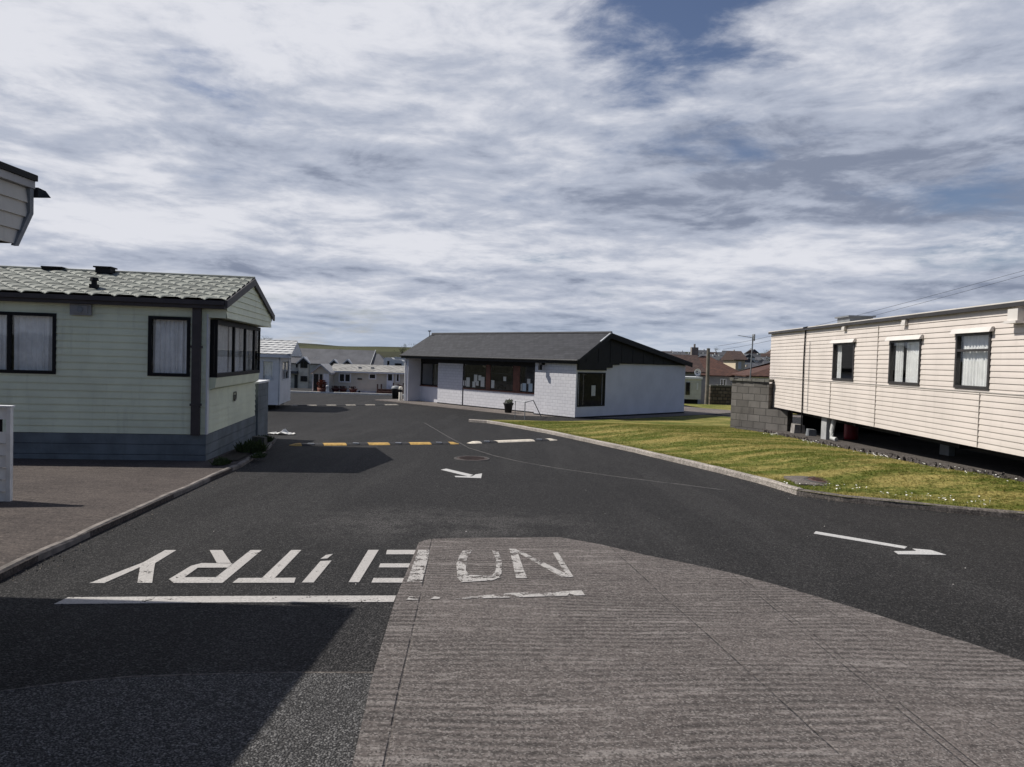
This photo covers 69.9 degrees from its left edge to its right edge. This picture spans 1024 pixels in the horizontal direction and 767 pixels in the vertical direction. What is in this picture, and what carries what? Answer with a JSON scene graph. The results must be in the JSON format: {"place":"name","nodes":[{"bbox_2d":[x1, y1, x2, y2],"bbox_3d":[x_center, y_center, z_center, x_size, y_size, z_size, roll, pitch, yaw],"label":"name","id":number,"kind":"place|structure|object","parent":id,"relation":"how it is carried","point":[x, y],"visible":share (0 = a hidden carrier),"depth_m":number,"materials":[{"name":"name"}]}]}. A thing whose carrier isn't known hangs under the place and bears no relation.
{"place":"outdoors","nodes":[
{"label":"outdoors","id":0,"kind":"place"},
{"bbox_2d":[0,161,50,245],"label":"static home","id":1,"kind":"object","parent":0,"point":[19,191],"visible":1,"depth_m":5.30,"materials":[{"name":"grey plastic"}]},
{"bbox_2d":[0,441,273,580],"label":"concrete apron","id":2,"kind":"object","parent":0,"point":[54,501],"visible":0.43,"depth_m":9.06,"materials":[{"name":"grey concrete"}]},
{"bbox_2d":[0,405,14,501],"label":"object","id":3,"kind":"object","parent":2,"relation":"on","point":[6,468],"visible":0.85,"depth_m":8.37,"materials":[{"name":"white plastic"}]},
{"bbox_2d":[0,265,274,460],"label":"static home","id":4,"kind":"object","parent":2,"relation":"on","point":[105,363],"visible":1,"depth_m":12.57,"materials":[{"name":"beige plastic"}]},
{"bbox_2d":[0,311,56,373],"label":"window","id":5,"kind":"structure","parent":4,"relation":"in","point":[34,333],"depth_m":12.37,"materials":[{"name":"black glass"}]},
{"bbox_2d":[147,316,190,376],"bbox_3d":[-5.906,-0.639,12.670,0.687,1.029,0.142,1,2,-8],"label":"window","id":6,"kind":"structure","parent":4,"relation":"in","point":[169,344],"depth_m":12.69,"materials":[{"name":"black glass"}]},
{"bbox_2d":[209,319,260,377],"bbox_3d":[-5.528,-0.686,14.739,0.180,1.021,3.830,1,2,-8],"label":"bay window","id":7,"kind":"structure","parent":4,"relation":"in","point":[224,350],"depth_m":14.26,"materials":[{"name":"black glass"}]},
{"bbox_2d":[208,456,231,464],"bbox_3d":[-4.871,1.282,12.266,0.360,0.136,0.410,2,2,0],"label":"weed clump","id":8,"kind":"object","parent":2,"relation":"on","point":[218,460],"visible":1,"depth_m":12.22,"materials":[{"name":"green plant"}]},
{"bbox_2d":[222,449,249,460],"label":"soil","id":9,"kind":"structure","parent":2,"relation":"on","point":[234,454],"depth_m":13.59,"materials":[{"name":"brown soil"}]},
{"bbox_2d":[233,438,270,452],"bbox_3d":[-5.085,1.197,14.422,0.742,0.280,0.746,3,2,34],"label":"weed clump","id":10,"kind":"object","parent":9,"relation":"on","point":[250,446],"visible":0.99,"depth_m":14.30,"materials":[{"name":"green plant"}]},
{"bbox_2d":[252,436,267,444],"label":"concrete block","id":11,"kind":"structure","parent":9,"relation":"on","point":[262,438],"depth_m":15.68,"materials":[{"name":"grey concrete"}]},
{"bbox_2d":[258,435,274,441],"bbox_3d":[-5.619,1.224,16.713,0.423,0.179,0.449,3,2,31],"label":"weed clump","id":12,"kind":"object","parent":9,"relation":"on","point":[270,439],"visible":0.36,"depth_m":16.66,"materials":[{"name":"green plant"}]},
{"bbox_2d":[255,380,269,435],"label":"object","id":13,"kind":"object","parent":2,"relation":"on","point":[261,402],"visible":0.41,"depth_m":17.50,"materials":[{"name":"white plastic"}]},
{"bbox_2d":[0,388,1023,689],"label":"road","id":14,"kind":"structure","parent":0,"point":[346,506],"depth_m":7.47,"materials":[{"name":"grey asphalt"}]},
{"bbox_2d":[0,438,275,572],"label":"kerb","id":15,"kind":"structure","parent":14,"relation":"on","point":[52,549],"depth_m":7.04,"materials":[{"name":"concrete"}]},
{"bbox_2d":[248,451,266,457],"bbox_3d":[-4.661,1.291,13.430,0.281,0.124,0.346,3,2,40],"label":"weed clump","id":16,"kind":"object","parent":15,"relation":"on","point":[259,455],"visible":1,"depth_m":13.38,"materials":[{"name":"green plant"}]},
{"bbox_2d":[0,673,372,766],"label":"coarse asphalt","id":17,"kind":"structure","parent":14,"relation":"on","point":[274,720],"depth_m":3.34,"materials":[{"name":"grey asphalt"}]},
{"bbox_2d":[257,339,301,407],"bbox_3d":[-14.648,-0.547,33.013,9.650,3.108,4.023,1,2,-9],"label":"static home","id":18,"kind":"object","parent":14,"relation":"on","point":[275,369],"visible":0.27,"depth_m":32.17,"materials":[{"name":"white plastic"}]},
{"bbox_2d":[262,360,273,380],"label":"window","id":19,"kind":"structure","parent":18,"relation":"in","point":[267,365],"depth_m":31.90,"materials":[{"name":"grey glass"}]},
{"bbox_2d":[282,360,288,380],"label":"window","id":20,"kind":"structure","parent":18,"relation":"in","point":[284,361],"depth_m":33.71,"materials":[{"name":"white plastic"}]},
{"bbox_2d":[269,429,295,433],"bbox_3d":[-6.150,1.275,19.543,0.743,0.132,0.499,2,2,0],"label":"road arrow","id":21,"kind":"object","parent":14,"relation":"on","point":[285,431],"visible":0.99,"depth_m":19.52,"materials":[{"name":"white paint"}]},
{"bbox_2d":[55,590,584,603],"bbox_3d":[-1.278,1.540,5.266,3.688,0.019,0.201,1,2,-8],"label":"stop line","id":22,"kind":"object","parent":14,"relation":"on","point":[186,599],"visible":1,"depth_m":5.19,"materials":[{"name":"paint"}]},
{"bbox_2d":[91,548,572,582],"bbox_3d":[-1.364,1.536,6.194,3.732,0.048,1.152,1,2,-8],"label":"road lettering","id":23,"kind":"object","parent":14,"relation":"on","point":[219,556],"visible":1,"depth_m":6.04,"materials":[{"name":"paint"}]},
{"bbox_2d":[291,404,396,405],"bbox_3d":[-8.212,1.073,36.502,5.614,0.070,0.340,0,2,-34],"label":"speed bump","id":24,"kind":"object","parent":14,"relation":"on","point":[345,405],"visible":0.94,"depth_m":36.44,"materials":[{"name":"white rubber"}]},
{"bbox_2d":[290,391,403,395],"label":"kerb","id":25,"kind":"structure","parent":14,"relation":"on","point":[341,393],"depth_m":63.58,"materials":[{"name":"grey concrete"}]},
{"bbox_2d":[289,442,458,445],"bbox_3d":[-3.192,1.435,17.473,4.099,0.112,0.340,1,2,-25],"label":"speed bump","id":26,"kind":"object","parent":14,"relation":"on","point":[373,443],"visible":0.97,"depth_m":17.36,"materials":[{"name":"yellow rubber"}]},
{"bbox_2d":[383,357,394,364],"bbox_3d":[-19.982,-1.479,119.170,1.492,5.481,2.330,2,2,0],"label":"caravan","id":27,"kind":"object","parent":14,"relation":"on","point":[387,360],"visible":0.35,"depth_m":117.96,"materials":[{"name":"white metal"}]},
{"bbox_2d":[391,385,399,398],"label":"litter bin","id":28,"kind":"object","parent":14,"relation":"on","point":[395,391],"visible":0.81,"depth_m":43.94,"materials":[{"name":"grey plastic"}]},
{"bbox_2d":[389,360,404,365],"bbox_3d":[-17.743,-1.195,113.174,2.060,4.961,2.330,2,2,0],"label":"caravan","id":29,"kind":"object","parent":14,"relation":"on","point":[397,362],"visible":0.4,"depth_m":111.97,"materials":[{"name":"white metal"}]},
{"bbox_2d":[441,469,481,477],"bbox_3d":[-0.811,1.537,12.573,0.582,0.038,1.299,1,2,-19],"label":"direction arrow","id":30,"kind":"object","parent":14,"relation":"on","point":[467,475],"visible":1,"depth_m":12.40,"materials":[{"name":"paint"}]},
{"bbox_2d":[454,456,489,460],"bbox_3d":[-0.814,1.519,14.908,0.734,0.022,0.734,2,2,0],"label":"manhole","id":31,"kind":"object","parent":14,"relation":"on","point":[473,458],"visible":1,"depth_m":14.80,"materials":[{"name":"metal"}]},
{"bbox_2d":[468,438,555,443],"bbox_3d":[0.059,1.530,19.532,3.058,0.113,0.340,0,2,-40],"label":"speed bump","id":32,"kind":"object","parent":14,"relation":"on","point":[505,441],"visible":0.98,"depth_m":19.32,"materials":[{"name":"white rubber"}]},
{"bbox_2d":[11,425,1018,584],"bbox_3d":[1.395,1.597,14.085,12.803,0.850,28.036,2,2,0],"label":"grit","id":33,"kind":"object","parent":14,"relation":"on","point":[213,531],"visible":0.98,"depth_m":7.35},
{"bbox_2d":[425,423,722,489],"bbox_3d":[-0.743,1.534,18.754,1.779,0.461,16.599,1,2,-23],"label":"asphalt seam","id":34,"kind":"object","parent":14,"relation":"on","point":[574,470],"visible":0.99,"depth_m":13.24,"materials":[{"name":"black asphalt"}]},
{"bbox_2d":[469,419,802,494],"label":"kerb","id":35,"kind":"structure","parent":14,"relation":"on","point":[791,489],"depth_m":15.47,"materials":[{"name":"concrete"}]},
{"bbox_2d":[352,537,1023,766],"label":"concrete patch","id":36,"kind":"object","parent":14,"relation":"on","point":[630,659],"visible":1,"depth_m":4.03,"materials":[{"name":"grey concrete"}]},
{"bbox_2d":[814,531,945,554],"bbox_3d":[3.756,1.692,7.677,1.343,0.035,0.494,4,3,44],"label":"direction arrow","id":37,"kind":"object","parent":14,"relation":"on","point":[923,552],"visible":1,"depth_m":7.65,"materials":[{"name":"paint"}]},
{"bbox_2d":[797,489,1023,519],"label":"kerb","id":38,"kind":"structure","parent":14,"relation":"on","point":[1012,514],"depth_m":10.18,"materials":[{"name":"concrete"}]},
{"bbox_2d":[0,0,1023,352],"label":"sky","id":39,"kind":"structure","parent":0,"point":[661,175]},
{"bbox_2d":[260,343,798,414],"bbox_3d":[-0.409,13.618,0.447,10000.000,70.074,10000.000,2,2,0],"label":"ground","id":40,"kind":"structure","parent":0,"point":[389,352],"depth_m":788.38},
{"bbox_2d":[261,348,375,388],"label":"house","id":41,"kind":"structure","parent":40,"relation":"on","point":[306,364],"depth_m":132.74,"materials":[{"name":"stone"}]},
{"bbox_2d":[294,375,297,387],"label":"door","id":42,"kind":"structure","parent":41,"relation":"in","point":[295,376],"depth_m":132.03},
{"bbox_2d":[300,376,306,381],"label":"window","id":43,"kind":"structure","parent":41,"relation":"in","point":[302,378],"depth_m":131.66,"materials":[{"name":"black glass"}]},
{"bbox_2d":[300,361,307,367],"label":"window","id":44,"kind":"structure","parent":41,"relation":"in","point":[303,364],"depth_m":131.58,"materials":[{"name":"black glass"}]},
{"bbox_2d":[371,354,383,364],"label":"house annex","id":45,"kind":"object","parent":40,"relation":"on","point":[378,359],"visible":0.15,"depth_m":133.65,"materials":[{"name":"stone"}]},
{"bbox_2d":[665,351,680,354],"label":"house","id":46,"kind":"structure","parent":40,"relation":"on","point":[677,353],"depth_m":549.05,"materials":[{"name":"grey"}]},
{"bbox_2d":[670,354,705,403],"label":"bungalow","id":47,"kind":"object","parent":40,"relation":"on","point":[695,361],"visible":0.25,"depth_m":77.03,"materials":[{"name":"brown tile"}]},
{"bbox_2d":[698,349,706,354],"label":"house","id":48,"kind":"structure","parent":40,"relation":"on","point":[702,351],"depth_m":618.55,"materials":[{"name":"grey"}]},
{"bbox_2d":[698,353,717,356],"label":"house","id":49,"kind":"structure","parent":40,"relation":"on","point":[715,354],"depth_m":586.68,"materials":[{"name":"stone"}]},
{"bbox_2d":[690,344,737,403],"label":"bungalow","id":50,"kind":"object","parent":40,"relation":"on","point":[720,373],"visible":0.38,"depth_m":84.20,"materials":[{"name":"red tile"}]},
{"bbox_2d":[720,379,726,384],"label":"window","id":51,"kind":"structure","parent":50,"relation":"in","point":[722,381],"depth_m":83.94,"materials":[{"name":"white plastic"}]},
{"bbox_2d":[720,351,747,370],"bbox_3d":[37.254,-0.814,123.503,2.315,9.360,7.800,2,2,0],"label":"bungalow","id":52,"kind":"object","parent":40,"relation":"on","point":[736,360],"visible":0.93,"depth_m":121.11,"materials":[{"name":"brown tile"}]},
{"bbox_2d":[744,353,754,361],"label":"house","id":53,"kind":"structure","parent":40,"relation":"on","point":[749,356],"depth_m":522.63,"materials":[{"name":"grey"}]},
{"bbox_2d":[745,358,754,364],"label":"house","id":54,"kind":"structure","parent":40,"relation":"on","point":[749,361],"depth_m":434.59,"materials":[{"name":"grey"}]},
{"bbox_2d":[731,363,769,378],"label":"bungalow","id":55,"kind":"object","parent":40,"relation":"on","point":[761,371],"visible":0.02,"depth_m":75.86,"materials":[{"name":"red tile"}]},
{"bbox_2d":[755,356,769,362],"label":"house","id":56,"kind":"structure","parent":40,"relation":"on","point":[757,359],"depth_m":529.55,"materials":[{"name":"stone"}]},
{"bbox_2d":[761,353,770,357],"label":"house","id":57,"kind":"structure","parent":40,"relation":"on","point":[764,355],"depth_m":550.71,"materials":[{"name":"grey tile"}]},
{"bbox_3d":[17.066,-0.980,21.963,1.200,6.462,0.300,2,2,0],"label":"utility pole","id":58,"kind":"object","parent":40,"relation":"on","visible":0},
{"bbox_2d":[721,271,1020,345],"bbox_3d":[21.913,-4.363,58.366,0.031,1.169,73.612,2,2,7],"label":"overhead wire","id":59,"kind":"object","parent":58,"relation":"attached to","point":[887,307],"visible":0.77,"depth_m":35.29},
{"bbox_2d":[728,275,1023,348],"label":"overhead wire","id":60,"kind":"object","parent":58,"relation":"attached to","point":[908,306],"visible":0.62,"depth_m":33.45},
{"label":"terrace","id":61,"kind":"structure","parent":40,"relation":"on","visible":0},
{"bbox_2d":[317,380,326,391],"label":"planter box","id":62,"kind":"object","parent":61,"relation":"on","point":[321,389],"visible":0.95,"depth_m":63.66,"materials":[{"name":"ceramic"}]},
{"bbox_2d":[331,385,338,391],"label":"plant pot","id":63,"kind":"object","parent":61,"relation":"on","point":[334,388],"visible":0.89,"depth_m":64.36,"materials":[{"name":"red ceramic"}]},
{"bbox_2d":[339,386,346,391],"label":"plant pot","id":64,"kind":"object","parent":61,"relation":"on","point":[342,389],"visible":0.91,"depth_m":64.40,"materials":[{"name":"brown ceramic"}]},
{"bbox_2d":[349,386,357,392],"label":"plant pot","id":65,"kind":"object","parent":61,"relation":"on","point":[352,389],"visible":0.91,"depth_m":64.36,"materials":[{"name":"brown ceramic"}]},
{"bbox_2d":[310,364,404,392],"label":"static home","id":66,"kind":"object","parent":61,"relation":"on","point":[364,378],"visible":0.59,"depth_m":66.01,"materials":[{"name":"white plastic"}]},
{"bbox_2d":[339,373,350,382],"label":"window","id":67,"kind":"structure","parent":66,"relation":"in","point":[343,377],"depth_m":66.00,"materials":[{"name":"white plastic"}]},
{"bbox_2d":[369,373,375,379],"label":"window","id":68,"kind":"structure","parent":66,"relation":"in","point":[371,376],"depth_m":65.97,"materials":[{"name":"white plastic"}]},
{"bbox_2d":[386,374,393,388],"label":"door","id":69,"kind":"structure","parent":66,"relation":"in","point":[390,377],"depth_m":65.95,"materials":[{"name":"white plastic"}]},
{"bbox_2d":[396,374,399,381],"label":"window","id":70,"kind":"structure","parent":66,"relation":"in","point":[397,375],"depth_m":65.97,"materials":[{"name":"black glass"}]},
{"bbox_2d":[377,384,391,393],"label":"timber steps","id":71,"kind":"structure","parent":61,"relation":"on","point":[385,391],"depth_m":64.92,"materials":[{"name":"wood"}]},
{"bbox_2d":[376,399,802,418],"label":"footpath","id":72,"kind":"structure","parent":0,"point":[688,411],"depth_m":37.73,"materials":[{"name":"concrete"}]},
{"bbox_2d":[399,386,402,400],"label":"bollard","id":73,"kind":"object","parent":72,"relation":"on","point":[400,393],"visible":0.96,"depth_m":41.51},
{"bbox_2d":[503,399,513,412],"bbox_3d":[-0.169,1.040,34.591,0.487,0.666,0.500,0,3,-44],"label":"planter","id":74,"kind":"object","parent":72,"relation":"on","point":[508,405],"visible":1,"depth_m":34.45,"materials":[{"name":"black plastic"}]},
{"bbox_2d":[515,400,540,418],"bbox_3d":[0.667,1.106,31.890,0.593,0.786,2.290,2,2,20],"label":"handrail","id":75,"kind":"object","parent":72,"relation":"on","point":[525,405],"visible":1,"depth_m":31.23,"materials":[{"name":"metal"}]},
{"bbox_2d":[399,330,692,417],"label":"shop","id":76,"kind":"structure","parent":72,"relation":"on","point":[563,372],"depth_m":35.76,"materials":[{"name":"white brick"}]},
{"bbox_2d":[420,363,437,385],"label":"window","id":77,"kind":"structure","parent":76,"relation":"in","point":[421,363],"depth_m":41.17,"materials":[{"name":"black glass"}]},
{"bbox_2d":[466,377,469,386],"bbox_3d":[-2.301,-0.077,38.356,0.004,0.480,0.278,0,3,-44],"label":"notice","id":78,"kind":"object","parent":76,"relation":"attached to","point":[467,381],"visible":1,"depth_m":38.38,"materials":[{"name":"paper"}]},
{"bbox_2d":[464,364,485,388],"bbox_3d":[-1.888,-0.365,37.956,0.092,1.247,1.733,0,3,-44],"label":"window","id":79,"kind":"structure","parent":76,"relation":"in","point":[465,364],"depth_m":38.19,"materials":[{"name":"brown wood"}]},
{"bbox_2d":[481,377,484,386],"bbox_3d":[-1.506,-0.083,37.532,0.004,0.510,0.284,0,3,-44],"label":"notice","id":80,"kind":"object","parent":76,"relation":"attached to","point":[482,381],"visible":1,"depth_m":37.53,"materials":[{"name":"paper"}]},
{"bbox_2d":[490,365,512,390],"bbox_3d":[-0.489,-0.275,36.503,0.092,1.247,1.647,0,3,-44],"label":"window","id":81,"kind":"structure","parent":76,"relation":"in","point":[491,365],"depth_m":36.65,"materials":[{"name":"brown wood"}]},
{"bbox_2d":[522,383,525,390],"bbox_3d":[0.588,0.183,35.361,0.006,0.390,0.256,0,3,-43],"label":"notice","id":82,"kind":"object","parent":76,"relation":"attached to","point":[523,386],"visible":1,"depth_m":35.37,"materials":[{"name":"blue paper"}]},
{"bbox_2d":[520,366,534,392],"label":"window","id":83,"kind":"structure","parent":76,"relation":"in","point":[521,374],"depth_m":35.50,"materials":[{"name":"brown wood"}]},
{"bbox_2d":[528,383,532,391],"bbox_3d":[0.881,0.208,35.057,0.004,0.420,0.263,0,3,-44],"label":"notice","id":84,"kind":"object","parent":76,"relation":"attached to","point":[530,387],"visible":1,"depth_m":35.05,"materials":[{"name":"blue paper"}]},
{"bbox_2d":[577,372,605,406],"bbox_3d":[3.539,0.265,32.972,1.938,1.521,0.115,0,3,-44],"label":"window","id":85,"kind":"structure","parent":76,"relation":"in","point":[604,374],"depth_m":33.31,"materials":[{"name":"brown wood"}]},
{"bbox_2d":[591,385,595,395],"bbox_3d":[3.677,0.324,33.111,0.280,0.480,0.004,0,3,-44],"label":"notice","id":86,"kind":"object","parent":76,"relation":"attached to","point":[593,387],"visible":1,"depth_m":33.10,"materials":[{"name":"paper"}]},
{"bbox_2d":[684,404,730,409],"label":"lawn","id":87,"kind":"structure","parent":0,"point":[723,407],"depth_m":45.67,"materials":[{"name":"green plant"}]},
{"bbox_2d":[684,376,702,403],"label":"static home","id":88,"kind":"object","parent":87,"relation":"on","point":[692,394],"visible":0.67,"depth_m":61.96,"materials":[{"name":"white plastic"}]},
{"bbox_2d":[685,382,689,394],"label":"window","id":89,"kind":"structure","parent":88,"relation":"in","point":[687,392],"depth_m":61.96,"materials":[{"name":"black glass"}]},
{"bbox_2d":[694,369,700,376],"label":"satellite dish","id":90,"kind":"object","parent":88,"relation":"on","point":[697,372],"visible":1,"depth_m":62.57,"materials":[{"name":"grey plastic"}]},
{"bbox_2d":[704,348,709,403],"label":"timber pole","id":91,"kind":"object","parent":87,"relation":"on","point":[706,400],"visible":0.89,"depth_m":54.91,"materials":[{"name":"brown wood"}]},
{"bbox_2d":[708,385,731,404],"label":"stone wall","id":92,"kind":"structure","parent":87,"relation":"on","point":[719,394],"depth_m":50.00,"materials":[{"name":"stone"}]},
{"bbox_2d":[491,415,1023,513],"bbox_3d":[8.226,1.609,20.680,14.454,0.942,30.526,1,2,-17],"label":"lawn","id":93,"kind":"structure","parent":0,"point":[705,420],"depth_m":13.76,"materials":[{"name":"green plant"}]},
{"bbox_2d":[738,334,754,378],"bbox_3d":[10.476,-0.238,33.000,0.750,3.971,0.392,2,2,0],"label":"tv aerial","id":94,"kind":"object","parent":93,"relation":"on","point":[753,337],"visible":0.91,"depth_m":32.94,"materials":[{"name":"grey metal"}]},
{"bbox_2d":[730,377,792,431],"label":"block wall","id":95,"kind":"structure","parent":93,"relation":"on","point":[753,408],"depth_m":22.86,"materials":[{"name":"concrete"}]},
{"bbox_2d":[784,476,831,485],"bbox_3d":[5.194,1.739,12.029,1.241,0.326,1.006,2,2,0],"label":"manhole","id":96,"kind":"object","parent":93,"relation":"on","point":[813,480],"visible":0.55,"depth_m":11.97,"materials":[{"name":"grey metal"}]},
{"bbox_2d":[763,433,1016,503],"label":"daisies","id":97,"kind":"object","parent":93,"relation":"on","point":[887,492],"visible":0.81,"depth_m":11.51,"materials":[{"name":"white plant"}]},
{"bbox_2d":[763,429,1023,481],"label":"stones","id":98,"kind":"object","parent":93,"relation":"on","point":[911,459],"visible":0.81,"depth_m":14.09,"materials":[{"name":"stone"}]},
{"bbox_2d":[763,429,1023,481],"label":"caravan hardstand","id":99,"kind":"structure","parent":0,"point":[927,452],"depth_m":15.60,"materials":[{"name":"concrete"}]},
{"bbox_2d":[790,423,804,433],"bbox_3d":[8.220,1.291,21.090,0.320,0.272,0.288,2,2,0],"label":"concrete block","id":100,"kind":"object","parent":99,"relation":"on","point":[795,428],"depth_m":20.95,"materials":[{"name":"grey concrete"}]},
{"bbox_2d":[806,428,816,435],"bbox_3d":[8.181,1.334,20.052,0.224,0.190,0.202,2,2,0],"label":"concrete block","id":101,"kind":"object","parent":99,"relation":"on","point":[810,432],"depth_m":19.96,"materials":[{"name":"grey concrete"}]},
{"bbox_2d":[844,424,857,439],"bbox_3d":[8.800,1.161,19.021,0.340,0.580,0.340,2,2,0],"label":"gas bottle","id":102,"kind":"object","parent":99,"relation":"on","point":[850,432],"visible":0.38,"depth_m":18.89,"materials":[{"name":"red paint"}]},
{"bbox_2d":[768,300,1023,460],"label":"static home","id":103,"kind":"object","parent":99,"relation":"on","point":[948,380],"visible":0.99,"depth_m":14.14,"materials":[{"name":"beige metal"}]},
{"bbox_2d":[829,419,837,440],"bbox_3d":[8.010,1.150,18.269,0.181,0.563,0.356,2,2,12],"label":"waste pipe","id":104,"kind":"object","parent":103,"relation":"attached to","point":[832,429],"visible":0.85,"depth_m":18.32,"materials":[{"name":"white plastic"}]},
{"bbox_2d":[831,342,854,380],"bbox_3d":[7.932,-0.521,17.447,0.138,0.901,1.209,2,2,2],"label":"window","id":105,"kind":"structure","parent":103,"relation":"in","point":[834,359],"depth_m":17.87,"materials":[{"name":"glass"}]},
{"bbox_2d":[888,339,921,385],"bbox_3d":[7.824,-0.421,14.522,0.142,0.891,1.239,2,2,2],"label":"window","id":106,"kind":"structure","parent":103,"relation":"in","point":[913,361],"depth_m":14.57,"materials":[{"name":"brown metal"}]},
{"bbox_2d":[953,331,991,389],"bbox_3d":[7.739,-0.380,12.244,0.142,0.941,0.988,2,2,2],"label":"window","id":107,"kind":"structure","parent":103,"relation":"in","point":[976,350],"depth_m":12.33,"materials":[{"name":"white fabric"}]}
]}

